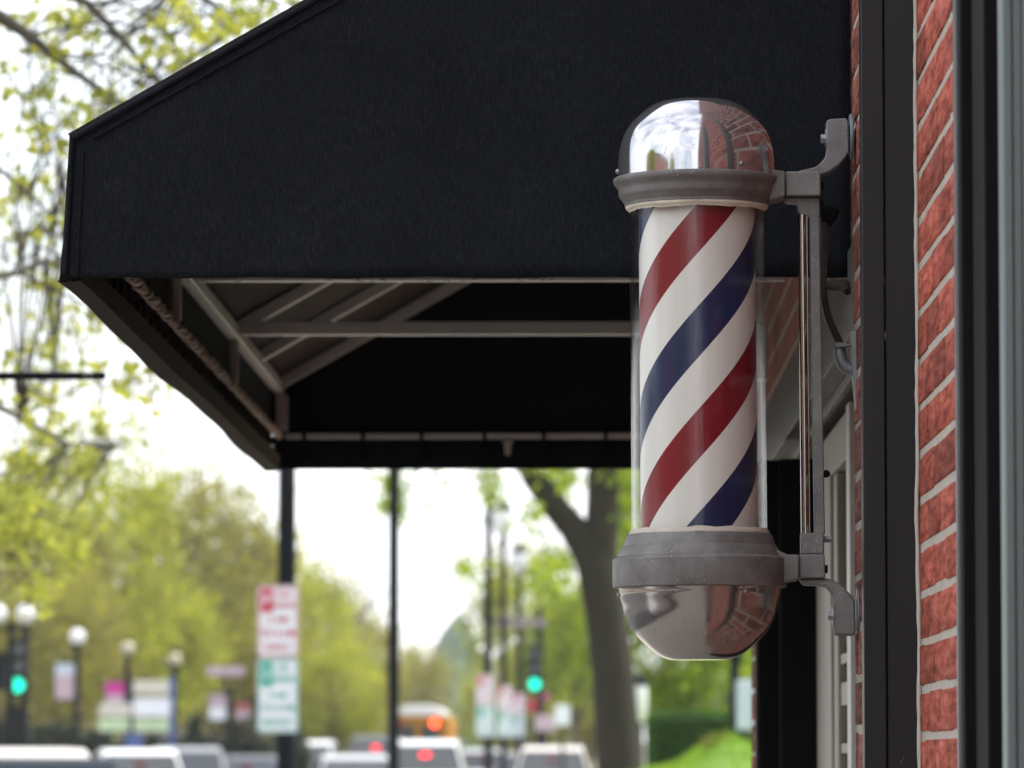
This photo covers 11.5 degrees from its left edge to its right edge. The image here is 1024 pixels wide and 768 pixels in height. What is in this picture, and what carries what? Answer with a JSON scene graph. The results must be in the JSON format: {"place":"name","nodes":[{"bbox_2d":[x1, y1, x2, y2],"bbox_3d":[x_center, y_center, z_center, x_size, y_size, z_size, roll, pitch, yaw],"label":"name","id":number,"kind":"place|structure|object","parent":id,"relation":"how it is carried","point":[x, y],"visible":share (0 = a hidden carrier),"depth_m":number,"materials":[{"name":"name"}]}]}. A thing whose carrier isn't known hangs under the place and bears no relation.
{"place":"outdoors","nodes":[
{"label":"outdoors","id":0,"kind":"place"},
{"bbox_2d":[0,0,723,740],"label":"sky","id":1,"kind":"structure","parent":0,"point":[428,601],"materials":[{"name":"white"}]},
{"bbox_2d":[384,630,470,717],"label":"street tree","id":2,"kind":"object","parent":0,"point":[433,679],"visible":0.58,"depth_m":249.08,"materials":[{"name":"green plant"}]},
{"bbox_2d":[429,634,482,748],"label":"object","id":3,"kind":"structure","parent":0,"point":[461,660],"depth_m":601.53,"materials":[{"name":"green plant"}]},
{"bbox_2d":[425,613,644,753],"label":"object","id":4,"kind":"object","parent":3,"relation":"on","point":[450,629],"visible":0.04,"depth_m":613.64,"materials":[{"name":"green plant"}]},
{"bbox_2d":[534,741,644,767],"bbox_3d":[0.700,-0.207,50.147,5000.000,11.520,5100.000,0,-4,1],"label":"ground","id":5,"kind":"structure","parent":0,"point":[595,758],"depth_m":511.05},
{"bbox_2d":[0,407,161,735],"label":"street tree","id":6,"kind":"object","parent":5,"relation":"on","point":[5,574],"visible":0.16,"depth_m":139.84,"materials":[{"name":"green plant"}]},
{"bbox_2d":[0,552,165,743],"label":"street tree","id":7,"kind":"object","parent":5,"relation":"on","point":[100,670],"visible":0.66,"depth_m":135.40,"materials":[{"name":"green plant"}]},
{"bbox_2d":[32,380,214,746],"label":"street tree","id":8,"kind":"object","parent":5,"relation":"on","point":[144,516],"visible":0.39,"depth_m":149.52,"materials":[{"name":"green plant"}]},
{"bbox_2d":[0,675,274,752],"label":"shop building","id":9,"kind":"structure","parent":5,"relation":"on","point":[161,734],"depth_m":208.81,"materials":[{"name":"brick"}]},
{"bbox_2d":[48,711,86,746],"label":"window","id":10,"kind":"structure","parent":9,"relation":"in","point":[69,711],"depth_m":180.47,"materials":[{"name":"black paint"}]},
{"bbox_2d":[102,717,123,746],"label":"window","id":11,"kind":"structure","parent":9,"relation":"in","point":[119,736],"depth_m":196.75,"materials":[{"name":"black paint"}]},
{"bbox_2d":[144,731,168,746],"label":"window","id":12,"kind":"structure","parent":9,"relation":"in","point":[161,734],"depth_m":216.30,"materials":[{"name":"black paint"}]},
{"bbox_2d":[180,721,202,737],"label":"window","id":13,"kind":"structure","parent":9,"relation":"in","point":[181,734],"depth_m":228.74,"materials":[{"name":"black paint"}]},
{"bbox_2d":[80,549,257,738],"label":"street tree","id":14,"kind":"object","parent":5,"relation":"on","point":[191,680],"visible":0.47,"depth_m":151.28,"materials":[{"name":"green plant"}]},
{"bbox_2d":[183,455,356,730],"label":"street tree","id":15,"kind":"object","parent":5,"relation":"on","point":[310,594],"visible":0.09,"depth_m":174.87,"materials":[{"name":"green plant"}]},
{"bbox_2d":[251,505,387,740],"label":"street tree","id":16,"kind":"object","parent":5,"relation":"on","point":[339,598],"visible":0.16,"depth_m":189.72,"materials":[{"name":"green plant"}]},
{"bbox_2d":[307,670,444,754],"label":"building","id":17,"kind":"structure","parent":5,"relation":"on","point":[387,712],"depth_m":299.52,"materials":[{"name":"beige paint"}]},
{"bbox_2d":[371,724,386,735],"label":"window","id":18,"kind":"structure","parent":17,"relation":"in","point":[378,724],"depth_m":299.42,"materials":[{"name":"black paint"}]},
{"bbox_2d":[496,754,519,767],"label":"parked car","id":19,"kind":"object","parent":5,"relation":"on","point":[512,760],"visible":0.12,"depth_m":128.51,"materials":[{"name":"paint"}]},
{"bbox_2d":[433,517,587,752],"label":"street tree","id":20,"kind":"object","parent":5,"relation":"on","point":[511,588],"visible":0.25,"depth_m":149.53,"materials":[{"name":"green plant"}]},
{"bbox_2d":[516,746,588,767],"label":"parked car","id":21,"kind":"object","parent":5,"relation":"on","point":[543,757],"visible":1,"depth_m":115.62,"materials":[{"name":"beige paint"}]},
{"bbox_2d":[546,679,595,767],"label":"street tree","id":22,"kind":"object","parent":5,"relation":"on","point":[586,741],"visible":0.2,"depth_m":159.30,"materials":[{"name":"green plant"}]},
{"bbox_2d":[499,572,651,745],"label":"street tree","id":23,"kind":"object","parent":5,"relation":"on","point":[551,631],"visible":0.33,"depth_m":141.13,"materials":[{"name":"green plant"}]},
{"bbox_2d":[643,730,752,767],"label":"lawn","id":24,"kind":"structure","parent":0,"point":[726,760],"depth_m":32.41,"materials":[{"name":"green plant"}]},
{"bbox_2d":[359,469,642,767],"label":"forked tree","id":25,"kind":"object","parent":24,"relation":"on","point":[594,539],"visible":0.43,"depth_m":54.81,"materials":[{"name":"green plant"}]},
{"bbox_2d":[555,705,569,767],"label":"white sign","id":26,"kind":"object","parent":24,"relation":"on","point":[562,715],"visible":1,"depth_m":111.74,"materials":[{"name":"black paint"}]},
{"bbox_2d":[635,672,647,766],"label":"lantern","id":27,"kind":"object","parent":24,"relation":"on","point":[641,681],"visible":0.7,"depth_m":61.80,"materials":[{"name":"white glass"}]},
{"bbox_2d":[551,583,751,732],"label":"street tree","id":28,"kind":"object","parent":24,"relation":"on","point":[664,688],"visible":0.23,"depth_m":77.33,"materials":[{"name":"green plant"}]},
{"bbox_2d":[646,710,729,767],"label":"clipped hedge","id":29,"kind":"object","parent":24,"relation":"on","point":[671,735],"visible":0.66,"depth_m":49.90,"materials":[{"name":"green plant"}]},
{"bbox_2d":[645,682,752,764],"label":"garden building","id":30,"kind":"structure","parent":24,"relation":"on","point":[750,731],"depth_m":119.72,"materials":[{"name":"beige paint"}]},
{"bbox_2d":[748,721,752,743],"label":"window","id":31,"kind":"structure","parent":30,"relation":"in","point":[749,734],"depth_m":119.60,"materials":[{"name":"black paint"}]},
{"bbox_2d":[660,650,752,733],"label":"street tree","id":32,"kind":"object","parent":24,"relation":"on","point":[725,693],"visible":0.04,"depth_m":91.56,"materials":[{"name":"green plant"}]},
{"bbox_2d":[697,728,737,749],"bbox_3d":[1.386,2.404,34.344,0.284,0.173,1.007,0,-4,1],"label":"plant","id":33,"kind":"object","parent":24,"relation":"on","point":[710,740],"visible":0.66,"depth_m":34.30,"materials":[{"name":"green plant"}]},
{"bbox_2d":[728,655,741,738],"bbox_3d":[2.054,3.799,46.823,0.120,2.720,0.100,0,-4,1],"label":"dark post","id":34,"kind":"object","parent":24,"relation":"on","point":[735,669],"visible":0.35,"depth_m":46.86,"materials":[{"name":"black metal"}]},
{"bbox_2d":[736,680,751,740],"bbox_3d":[2.094,3.864,45.853,0.142,2.394,0.115,0,-4,1],"label":"pale blue sign","id":35,"kind":"object","parent":24,"relation":"on","point":[743,703],"visible":0.71,"depth_m":45.87,"materials":[{"name":"metal"}]},
{"bbox_3d":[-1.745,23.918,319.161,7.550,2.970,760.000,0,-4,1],"label":"road","id":36,"kind":"structure","parent":0,"visible":0},
{"bbox_2d":[0,748,89,757],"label":"parked van","id":37,"kind":"object","parent":36,"relation":"on","point":[41,753],"visible":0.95,"depth_m":63.82,"materials":[{"name":"beige paint"}]},
{"bbox_2d":[0,758,134,767],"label":"parked car","id":38,"kind":"object","parent":36,"relation":"on","point":[64,763],"visible":1,"depth_m":44.06,"materials":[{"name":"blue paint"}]},
{"bbox_2d":[99,677,174,748],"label":"tenant sign","id":39,"kind":"object","parent":36,"relation":"on","point":[148,707],"visible":0.84,"depth_m":111.84,"materials":[{"name":"white paint"}]},
{"bbox_2d":[94,749,180,767],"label":"parked car","id":40,"kind":"object","parent":36,"relation":"on","point":[153,758],"visible":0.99,"depth_m":95.88,"materials":[{"name":"white paint"}]},
{"bbox_2d":[154,747,225,767],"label":"parked van","id":41,"kind":"object","parent":36,"relation":"on","point":[200,757],"visible":0.72,"depth_m":106.65,"materials":[{"name":"grey paint"}]},
{"bbox_2d":[167,710,224,748],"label":"shrub","id":42,"kind":"object","parent":36,"relation":"on","point":[194,736],"visible":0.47,"depth_m":125.68,"materials":[{"name":"green plant"}]},
{"bbox_2d":[209,686,234,737],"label":"banner post","id":43,"kind":"object","parent":36,"relation":"on","point":[217,707],"visible":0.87,"depth_m":125.85,"materials":[{"name":"black paint"}]},
{"bbox_2d":[207,667,243,737],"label":"long pink sign","id":44,"kind":"object","parent":36,"relation":"on","point":[225,672],"visible":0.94,"depth_m":127.91,"materials":[{"name":"metal"}]},
{"bbox_2d":[220,716,273,754],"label":"shrub","id":45,"kind":"object","parent":36,"relation":"on","point":[235,744],"visible":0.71,"depth_m":123.55,"materials":[{"name":"green plant"}]},
{"bbox_2d":[235,696,258,736],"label":"banner post","id":46,"kind":"object","parent":36,"relation":"on","point":[242,709],"visible":0.55,"depth_m":127.84,"materials":[{"name":"black paint"}]},
{"bbox_2d":[223,755,276,767],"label":"parked car","id":47,"kind":"object","parent":36,"relation":"on","point":[250,761],"visible":0.38,"depth_m":118.66,"materials":[{"name":"paint"}]},
{"bbox_2d":[272,727,311,767],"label":"shrub","id":48,"kind":"object","parent":36,"relation":"on","point":[303,756],"visible":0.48,"depth_m":134.46,"materials":[{"name":"green plant"}]},
{"bbox_2d":[308,741,338,767],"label":"parked van","id":49,"kind":"object","parent":36,"relation":"on","point":[318,748],"visible":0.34,"depth_m":137.66,"materials":[{"name":"white paint"}]},
{"bbox_2d":[254,607,418,754],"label":"street tree","id":50,"kind":"object","parent":36,"relation":"on","point":[339,725],"visible":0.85,"depth_m":164.22,"materials":[{"name":"green plant"}]},
{"bbox_2d":[314,755,387,767],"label":"parked car","id":51,"kind":"object","parent":36,"relation":"on","point":[352,761],"visible":0.93,"depth_m":107.17,"materials":[{"name":"silver metal"}]},
{"bbox_2d":[321,565,410,754],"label":"bare tree","id":52,"kind":"object","parent":36,"relation":"on","point":[366,610],"visible":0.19,"depth_m":204.85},
{"bbox_2d":[347,736,402,756],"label":"parked car","id":53,"kind":"object","parent":36,"relation":"on","point":[368,745],"visible":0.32,"depth_m":147.64,"materials":[{"name":"paint"}]},
{"bbox_2d":[318,578,439,735],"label":"street tree","id":54,"kind":"object","parent":36,"relation":"on","point":[385,656],"visible":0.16,"depth_m":229.27,"materials":[{"name":"green plant"}]},
{"bbox_2d":[387,706,455,739],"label":"school bus","id":55,"kind":"object","parent":36,"relation":"on","point":[428,723],"visible":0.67,"depth_m":189.65,"materials":[{"name":"orange paint"}]},
{"bbox_2d":[399,740,467,767],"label":"parked car","id":56,"kind":"object","parent":36,"relation":"on","point":[431,754],"visible":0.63,"depth_m":109.67,"materials":[{"name":"white paint"}]},
{"bbox_2d":[442,656,498,748],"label":"street tree","id":57,"kind":"object","parent":36,"relation":"on","point":[465,714],"visible":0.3,"depth_m":224.22,"materials":[{"name":"green plant"}]},
{"bbox_2d":[462,749,499,767],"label":"parked car","id":58,"kind":"object","parent":36,"relation":"on","point":[474,758],"visible":0.22,"depth_m":147.56,"materials":[{"name":"white paint"}]},
{"bbox_2d":[458,678,550,751],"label":"street tree","id":59,"kind":"object","parent":36,"relation":"on","point":[512,742],"visible":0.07,"depth_m":209.18,"materials":[{"name":"green plant"}]},
{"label":"sidewalk","id":60,"kind":"structure","parent":0,"visible":0},
{"bbox_2d":[277,469,295,767],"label":"lamp post","id":61,"kind":"object","parent":60,"relation":"on","point":[286,742],"visible":0.04,"depth_m":36.99,"materials":[{"name":"black metal"}]},
{"bbox_2d":[257,658,297,732],"bbox_3d":[-1.694,2.253,36.838,0.296,0.535,0.007,0,-4,1],"label":"parking sign","id":62,"kind":"object","parent":61,"relation":"attached to","point":[277,695],"visible":1,"depth_m":36.84,"materials":[{"name":"white metal"}]},
{"bbox_2d":[257,585,298,656],"bbox_3d":[-1.694,1.718,36.877,0.296,0.519,0.007,0,-4,1],"label":"parking sign","id":63,"kind":"object","parent":61,"relation":"attached to","point":[277,635],"visible":1,"depth_m":36.88,"materials":[{"name":"white metal"}]},
{"bbox_2d":[388,469,399,767],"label":"lamp post","id":64,"kind":"object","parent":60,"relation":"on","point":[393,595],"visible":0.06,"depth_m":50.65,"materials":[{"name":"black metal"}]},
{"bbox_2d":[475,469,501,767],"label":"lamp post","id":65,"kind":"object","parent":60,"relation":"on","point":[488,670],"visible":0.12,"depth_m":88.42,"materials":[{"name":"black metal"}]},
{"bbox_2d":[476,706,493,736],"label":"parking sign","id":66,"kind":"object","parent":65,"relation":"attached to","point":[484,721],"visible":1,"depth_m":88.20,"materials":[{"name":"white metal"}]},
{"bbox_2d":[476,675,493,704],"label":"parking sign","id":67,"kind":"object","parent":65,"relation":"attached to","point":[484,689],"visible":1,"depth_m":88.24,"materials":[{"name":"white metal"}]},
{"bbox_2d":[492,496,514,767],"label":"lamp post","id":68,"kind":"object","parent":60,"relation":"on","point":[500,519],"visible":0.83,"depth_m":107.90,"materials":[{"name":"metal"}]},
{"bbox_2d":[497,685,511,710],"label":"parking sign","id":69,"kind":"object","parent":68,"relation":"attached to","point":[504,697],"visible":1,"depth_m":107.69,"materials":[{"name":"white metal"}]},
{"bbox_2d":[497,711,511,736],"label":"parking sign","id":70,"kind":"object","parent":68,"relation":"attached to","point":[504,723],"visible":1,"depth_m":107.65,"materials":[{"name":"white metal"}]},
{"bbox_2d":[492,607,542,745],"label":"traffic light","id":71,"kind":"object","parent":60,"relation":"on","point":[535,669],"visible":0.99,"depth_m":124.77,"materials":[{"name":"black paint"}]},
{"bbox_2d":[496,619,545,626],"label":"street name board","id":72,"kind":"object","parent":71,"relation":"attached to","point":[526,622],"visible":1,"depth_m":125.02,"materials":[{"name":"grey metal"}]},
{"bbox_2d":[510,541,527,753],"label":"lamp post","id":73,"kind":"object","parent":60,"relation":"on","point":[519,555],"visible":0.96,"depth_m":132.83,"materials":[{"name":"black paint"}]},
{"bbox_2d":[512,715,524,736],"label":"parking sign","id":74,"kind":"object","parent":73,"relation":"attached to","point":[518,725],"visible":1,"depth_m":132.59,"materials":[{"name":"white metal"}]},
{"bbox_2d":[512,694,524,714],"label":"parking sign","id":75,"kind":"object","parent":73,"relation":"attached to","point":[518,704],"visible":1,"depth_m":132.63,"materials":[{"name":"white metal"}]},
{"bbox_2d":[528,699,535,745],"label":"round sign","id":76,"kind":"object","parent":60,"relation":"on","point":[532,706],"visible":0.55,"depth_m":130.74,"materials":[{"name":"paint"}]},
{"bbox_2d":[535,715,555,745],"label":"pale sign","id":77,"kind":"object","parent":60,"relation":"on","point":[545,723],"visible":0.72,"depth_m":119.72,"materials":[{"name":"pink metal"}]},
{"bbox_2d":[543,694,548,745],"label":"magenta sign","id":78,"kind":"object","parent":60,"relation":"on","point":[545,696],"visible":0.41,"depth_m":134.74,"materials":[{"name":"metal"}]},
{"bbox_2d":[509,680,592,745],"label":"street tree","id":79,"kind":"object","parent":60,"relation":"on","point":[549,740],"visible":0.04,"depth_m":183.94,"materials":[{"name":"plant"}]},
{"bbox_3d":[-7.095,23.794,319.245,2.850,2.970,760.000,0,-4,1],"label":"far sidewalk","id":80,"kind":"structure","parent":0,"visible":0},
{"bbox_2d":[0,597,28,747],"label":"traffic light","id":81,"kind":"object","parent":80,"relation":"on","point":[22,689],"visible":0.69,"depth_m":100.05,"materials":[{"name":"black paint"}]},
{"bbox_2d":[0,718,30,747],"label":"shrub","id":82,"kind":"object","parent":80,"relation":"on","point":[2,733],"visible":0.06,"depth_m":115.66,"materials":[{"name":"green plant"}]},
{"bbox_2d":[0,605,34,747],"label":"globe lamp","id":83,"kind":"object","parent":80,"relation":"on","point":[11,627],"visible":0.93,"depth_m":89.95,"materials":[{"name":"black paint"}]},
{"bbox_2d":[29,717,81,748],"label":"shrub","id":84,"kind":"object","parent":80,"relation":"on","point":[41,734],"visible":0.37,"depth_m":120.49,"materials":[{"name":"green plant"}]},
{"bbox_2d":[55,629,84,748],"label":"globe lamp","id":85,"kind":"object","parent":80,"relation":"on","point":[67,681],"visible":1,"depth_m":105.94,"materials":[{"name":"black paint"}]},
{"bbox_2d":[72,727,123,757],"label":"shrub","id":86,"kind":"object","parent":80,"relation":"on","point":[93,741],"visible":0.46,"depth_m":123.57,"materials":[{"name":"green plant"}]},
{"bbox_2d":[105,642,134,748],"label":"globe lamp","id":87,"kind":"object","parent":80,"relation":"on","point":[114,692],"visible":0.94,"depth_m":116.92,"materials":[{"name":"white paint"}]},
{"bbox_2d":[120,733,180,748],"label":"shrub","id":88,"kind":"object","parent":80,"relation":"on","point":[153,741],"visible":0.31,"depth_m":121.72,"materials":[{"name":"green plant"}]},
{"bbox_2d":[169,653,180,737],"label":"globe lamp","id":89,"kind":"object","parent":80,"relation":"on","point":[174,660],"visible":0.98,"depth_m":130.85,"materials":[{"name":"metal"}]},
{"bbox_2d":[106,435,323,736],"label":"street tree","id":90,"kind":"object","parent":80,"relation":"on","point":[226,576],"visible":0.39,"depth_m":164.48,"materials":[{"name":"green plant"}]},
{"bbox_2d":[177,584,325,743],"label":"street tree","id":91,"kind":"object","parent":80,"relation":"on","point":[220,725],"visible":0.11,"depth_m":167.05,"materials":[{"name":"green plant"}]},
{"bbox_2d":[233,602,346,748],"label":"street tree","id":92,"kind":"object","parent":80,"relation":"on","point":[307,644],"visible":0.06,"depth_m":174.40,"materials":[{"name":"green plant"}]},
{"label":"sidewalk","id":93,"kind":"structure","parent":0,"visible":0},
{"bbox_2d":[0,372,105,379],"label":"banner post","id":94,"kind":"object","parent":93,"relation":"on","point":[52,375],"visible":1,"depth_m":12.24,"materials":[{"name":"black metal"}]},
{"bbox_2d":[0,0,298,619],"bbox_3d":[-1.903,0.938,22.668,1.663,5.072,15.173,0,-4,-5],"label":"street tree","id":95,"kind":"object","parent":93,"relation":"on","point":[21,506],"visible":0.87,"depth_m":19.82,"materials":[{"name":"green plant"}]},
{"bbox_2d":[751,0,1023,767],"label":"brick storefront","id":96,"kind":"object","parent":93,"relation":"on","point":[923,451],"visible":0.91,"depth_m":6.51,"materials":[{"name":"red brick"}]},
{"bbox_2d":[57,0,850,471],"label":"shop awning","id":97,"kind":"object","parent":96,"relation":"attached to","point":[351,234],"visible":0.96,"depth_m":7.15,"materials":[{"name":"fabric"}]},
{"bbox_2d":[612,97,859,660],"bbox_3d":[0.290,-0.008,6.796,0.322,0.751,0.231,-2,-5,25],"label":"barber pole","id":98,"kind":"object","parent":96,"relation":"attached to","point":[704,568],"visible":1,"depth_m":6.75,"materials":[{"name":"metal"}]},
{"bbox_2d":[816,401,856,767],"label":"window","id":99,"kind":"structure","parent":96,"relation":"in","point":[836,665],"depth_m":8.66,"materials":[{"name":"beige paint"}]},
{"bbox_2d":[819,204,856,409],"bbox_3d":[0.441,-0.096,6.855,0.054,0.293,0.040,0,-4,1],"label":"flexible conduit","id":100,"kind":"object","parent":96,"relation":"attached to","point":[829,213],"visible":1,"depth_m":6.85,"materials":[{"name":"metal"}]},
{"bbox_2d":[957,0,1002,767],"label":"window frame","id":101,"kind":"structure","parent":96,"relation":"in","point":[977,20],"depth_m":5.71,"materials":[{"name":"black paint"}]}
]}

